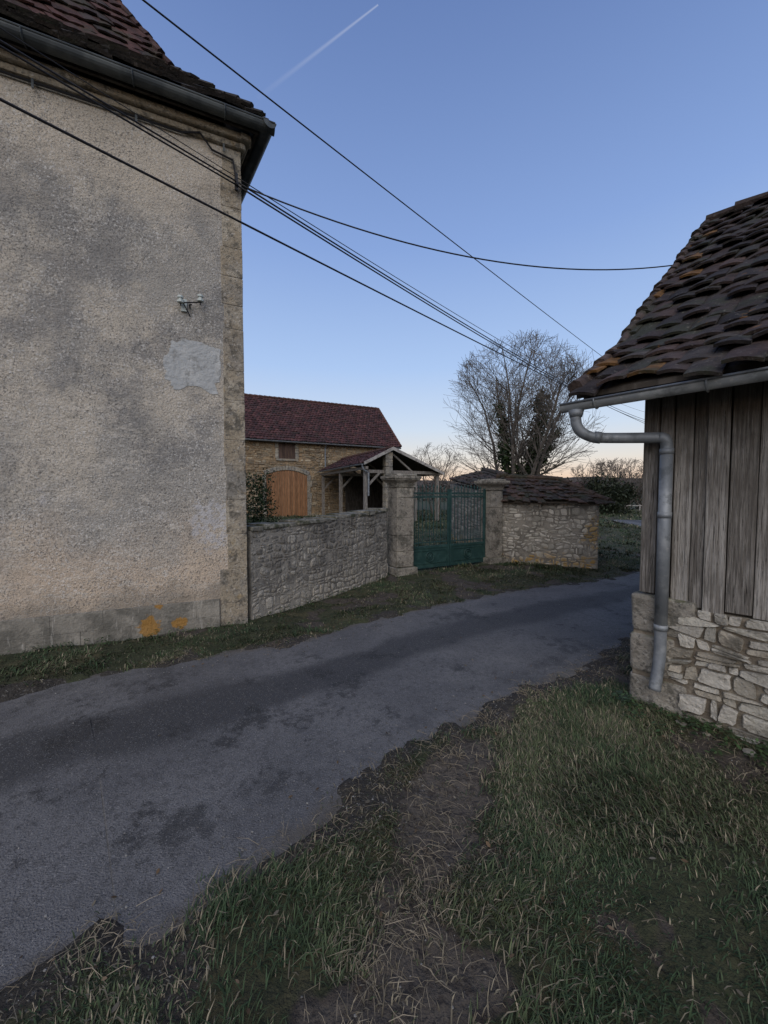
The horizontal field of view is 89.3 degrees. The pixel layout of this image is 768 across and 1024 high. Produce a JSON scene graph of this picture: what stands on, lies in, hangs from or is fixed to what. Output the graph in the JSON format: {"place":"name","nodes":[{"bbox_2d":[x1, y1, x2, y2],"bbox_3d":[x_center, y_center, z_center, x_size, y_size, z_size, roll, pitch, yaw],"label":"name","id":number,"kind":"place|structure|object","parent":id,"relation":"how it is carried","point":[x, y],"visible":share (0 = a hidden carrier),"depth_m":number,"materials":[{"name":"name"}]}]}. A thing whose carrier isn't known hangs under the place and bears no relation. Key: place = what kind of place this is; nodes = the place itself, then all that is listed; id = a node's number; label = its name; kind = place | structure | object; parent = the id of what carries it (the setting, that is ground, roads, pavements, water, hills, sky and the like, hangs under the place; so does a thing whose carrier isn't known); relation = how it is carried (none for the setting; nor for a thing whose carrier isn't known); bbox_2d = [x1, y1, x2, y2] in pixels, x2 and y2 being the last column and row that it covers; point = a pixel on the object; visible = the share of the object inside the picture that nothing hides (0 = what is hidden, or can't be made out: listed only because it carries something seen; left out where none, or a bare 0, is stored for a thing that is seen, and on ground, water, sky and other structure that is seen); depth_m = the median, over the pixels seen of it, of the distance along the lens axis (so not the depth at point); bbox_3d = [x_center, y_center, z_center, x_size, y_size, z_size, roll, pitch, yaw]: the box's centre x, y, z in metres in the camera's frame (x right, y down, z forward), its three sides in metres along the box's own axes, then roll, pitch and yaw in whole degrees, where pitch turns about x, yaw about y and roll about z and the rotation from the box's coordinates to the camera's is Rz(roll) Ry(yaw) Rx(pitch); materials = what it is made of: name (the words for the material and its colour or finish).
{"place":"outdoors","nodes":[
{"label":"outdoors","id":0,"kind":"place"},
{"bbox_2d":[0,520,640,989],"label":"road","id":1,"kind":"structure","parent":0,"point":[210,746],"depth_m":2.51,"materials":[{"name":"grey asphalt"}]},
{"bbox_2d":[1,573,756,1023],"bbox_3d":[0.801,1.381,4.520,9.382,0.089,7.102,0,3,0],"label":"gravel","id":2,"kind":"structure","parent":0,"point":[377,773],"depth_m":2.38,"materials":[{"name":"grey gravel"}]},
{"bbox_2d":[0,495,767,1023],"bbox_3d":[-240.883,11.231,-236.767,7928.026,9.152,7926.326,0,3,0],"label":"ground","id":3,"kind":"structure","parent":0,"point":[318,1001],"depth_m":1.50,"materials":[{"name":"green plant"}]},
{"bbox_2d":[0,599,219,654],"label":"plinth","id":4,"kind":"structure","parent":3,"relation":"on","point":[25,634],"depth_m":4.17,"materials":[{"name":"grey concrete"}]},
{"bbox_2d":[0,73,243,624],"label":"walls","id":5,"kind":"structure","parent":3,"relation":"on","point":[112,480],"depth_m":4.08,"materials":[{"name":"beige paint"}]},
{"bbox_2d":[0,43,225,126],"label":"wall plate","id":6,"kind":"object","parent":5,"relation":"on","point":[46,61],"depth_m":4.13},
{"bbox_2d":[0,0,249,134],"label":"roof deck","id":7,"kind":"structure","parent":5,"relation":"on","point":[150,73],"depth_m":4.13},
{"bbox_2d":[0,48,250,165],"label":"cornice","id":8,"kind":"structure","parent":5,"relation":"attached to","point":[211,132],"depth_m":4.04,"materials":[{"name":"stone"}]},
{"bbox_2d":[0,17,276,202],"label":"gutter","id":9,"kind":"object","parent":8,"relation":"on","point":[79,56],"visible":0.73,"depth_m":3.92,"materials":[{"name":"metal"}]},
{"bbox_2d":[0,37,258,175],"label":"fascia","id":10,"kind":"structure","parent":5,"relation":"on","point":[253,135],"depth_m":3.98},
{"bbox_2d":[0,0,268,119],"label":"roof tiles","id":11,"kind":"object","parent":5,"relation":"on","point":[128,39],"visible":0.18,"depth_m":4.36,"materials":[{"name":"brown tile"}]},
{"bbox_2d":[177,294,203,315],"bbox_3d":[-2.159,-2.320,4.340,0.272,0.238,0.115,-1,3,-24],"label":"insulator bracket","id":12,"kind":"object","parent":5,"relation":"attached to","point":[182,301],"visible":1,"depth_m":4.33,"materials":[{"name":"grey ceramic"}]},
{"bbox_2d":[163,338,220,393],"bbox_3d":[-2.181,-1.662,4.429,0.589,0.597,0.020,-1,3,-24],"label":"cement repair patch","id":13,"kind":"object","parent":5,"relation":"attached to","point":[189,363],"visible":1,"depth_m":4.42,"materials":[{"name":"grey concrete"}]},
{"bbox_2d":[220,146,247,624],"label":"quoins","id":14,"kind":"object","parent":5,"relation":"attached to","point":[233,585],"visible":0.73,"depth_m":4.61,"materials":[{"name":"stone"}]},
{"bbox_2d":[0,0,671,422],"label":"overhead cables","id":15,"kind":"object","parent":5,"relation":"attached to","point":[126,114],"visible":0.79,"depth_m":4.45,"materials":[{"name":"black rubber"}]},
{"bbox_2d":[246,467,288,522],"bbox_3d":[-4.943,-0.233,14.955,2.146,3.000,2.163,0,3,0],"label":"ivy bush","id":16,"kind":"object","parent":3,"relation":"on","point":[260,511],"visible":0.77,"depth_m":14.91,"materials":[{"name":"green plant"}]},
{"bbox_2d":[246,513,386,619],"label":"stone wall","id":17,"kind":"structure","parent":3,"relation":"on","point":[263,610],"depth_m":5.50,"materials":[{"name":"grey stone"}]},
{"bbox_2d":[247,508,387,530],"bbox_3d":[-0.931,0.083,6.198,0.537,0.205,3.133,2,3,33],"label":"coping","id":18,"kind":"object","parent":17,"relation":"on","point":[260,526],"visible":0.96,"depth_m":5.73,"materials":[{"name":"grey stone"}]},
{"bbox_2d":[251,512,387,619],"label":"stones","id":19,"kind":"object","parent":3,"relation":"on","point":[335,569],"visible":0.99,"depth_m":5.74,"materials":[{"name":"grey stone"}]},
{"bbox_2d":[244,393,401,516],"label":"stone barn","id":20,"kind":"structure","parent":3,"relation":"on","point":[297,444],"depth_m":28.12,"materials":[{"name":"brown stone"}]},
{"bbox_2d":[266,470,306,516],"bbox_3d":[-6.766,-1.293,27.183,2.810,3.210,0.030,-1,3,-26],"label":"double door","id":21,"kind":"structure","parent":20,"relation":"in","point":[296,479],"depth_m":27.21,"materials":[{"name":"brown wood"}]},
{"bbox_2d":[317,445,443,520],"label":"open cart shed","id":22,"kind":"structure","parent":3,"relation":"on","point":[364,490],"depth_m":23.86,"materials":[{"name":"brown wood"}]},
{"bbox_2d":[0,576,767,767],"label":"weeds","id":23,"kind":"object","parent":3,"relation":"on","point":[705,728],"visible":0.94,"depth_m":2.58,"materials":[{"name":"green plant"}]},
{"bbox_2d":[0,632,767,1023],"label":"dry stalks","id":24,"kind":"object","parent":3,"relation":"on","point":[426,866],"visible":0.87,"depth_m":1.45,"materials":[{"name":"beige plant"}]},
{"bbox_2d":[20,615,767,1020],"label":"dead leaves","id":25,"kind":"object","parent":3,"relation":"on","point":[116,1005],"visible":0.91,"depth_m":1.60,"materials":[{"name":"brown plant"}]},
{"bbox_2d":[380,473,420,576],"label":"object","id":26,"kind":"structure","parent":3,"relation":"on","point":[400,529],"depth_m":7.58,"materials":[{"name":"stone"}]},
{"bbox_2d":[410,484,449,568],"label":"iron gate","id":27,"kind":"structure","parent":3,"relation":"on","point":[433,555],"depth_m":8.11,"materials":[{"name":"teal metal"}]},
{"bbox_2d":[411,442,464,513],"bbox_3d":[4.200,-2.522,30.014,4.562,5.725,5.486,2,3,32],"label":"bare fruit tree","id":28,"kind":"object","parent":3,"relation":"on","point":[447,471],"visible":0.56,"depth_m":29.60,"materials":[{"name":"brown plant"}]},
{"bbox_2d":[449,485,485,564],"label":"iron gate","id":29,"kind":"structure","parent":3,"relation":"on","point":[467,552],"depth_m":8.57,"materials":[{"name":"teal metal"}]},
{"bbox_2d":[474,479,509,563],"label":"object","id":30,"kind":"structure","parent":3,"relation":"on","point":[493,539],"depth_m":8.76,"materials":[{"name":"stone"}]},
{"bbox_2d":[443,329,608,490],"bbox_3d":[11.153,-6.494,31.729,12.529,15.584,13.102,0,3,0],"label":"bare lime tree","id":31,"kind":"object","parent":3,"relation":"on","point":[536,454],"visible":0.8,"depth_m":30.06,"materials":[{"name":"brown plant"}]},
{"bbox_2d":[417,473,642,501],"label":"distant hedgerow","id":32,"kind":"object","parent":3,"relation":"on","point":[424,490],"visible":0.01,"depth_m":83.62,"materials":[{"name":"green plant"}]},
{"bbox_2d":[449,467,615,568],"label":"tiled outbuilding","id":33,"kind":"structure","parent":3,"relation":"on","point":[550,520],"depth_m":8.73,"materials":[{"name":"stone"}]},
{"bbox_2d":[570,458,626,490],"bbox_3d":[19.715,-2.480,36.069,4.590,5.054,4.860,1,3,17],"label":"bare fruit tree","id":34,"kind":"object","parent":3,"relation":"on","point":[615,471],"visible":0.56,"depth_m":35.71,"materials":[{"name":"brown plant"}]},
{"bbox_2d":[566,477,641,508],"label":"field hedge","id":35,"kind":"object","parent":3,"relation":"on","point":[639,502],"visible":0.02,"depth_m":40.40,"materials":[{"name":"green plant"}]},
{"bbox_2d":[578,470,639,513],"bbox_3d":[17.849,-1.203,31.479,5.284,4.463,4.260,2,3,32],"label":"evergreen bush","id":36,"kind":"object","parent":3,"relation":"on","point":[619,494],"visible":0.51,"depth_m":30.69,"materials":[{"name":"green plant"}]},
{"bbox_2d":[597,457,642,508],"bbox_3d":[23.739,-2.712,38.142,5.753,5.324,5.302,2,3,32],"label":"bare fruit tree","id":37,"kind":"object","parent":3,"relation":"on","point":[629,474],"visible":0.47,"depth_m":38.03,"materials":[{"name":"brown plant"}]},
{"bbox_2d":[618,464,642,508],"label":"bare fruit tree","id":38,"kind":"object","parent":3,"relation":"on","point":[636,481],"visible":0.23,"depth_m":41.30,"materials":[{"name":"brown plant"}]},
{"bbox_2d":[559,191,767,746],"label":"timber barn","id":39,"kind":"structure","parent":3,"relation":"on","point":[685,357],"depth_m":2.72,"materials":[{"name":"wood"}]},
{"bbox_2d":[121,0,767,480],"label":"sky","id":40,"kind":"structure","parent":0,"point":[576,134],"materials":[{"name":"blue"}]},
{"bbox_2d":[411,476,638,494],"bbox_3d":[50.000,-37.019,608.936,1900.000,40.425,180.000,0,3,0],"label":"hills","id":41,"kind":"structure","parent":0,"point":[429,481],"depth_m":554.25,"materials":[{"name":"plant"}]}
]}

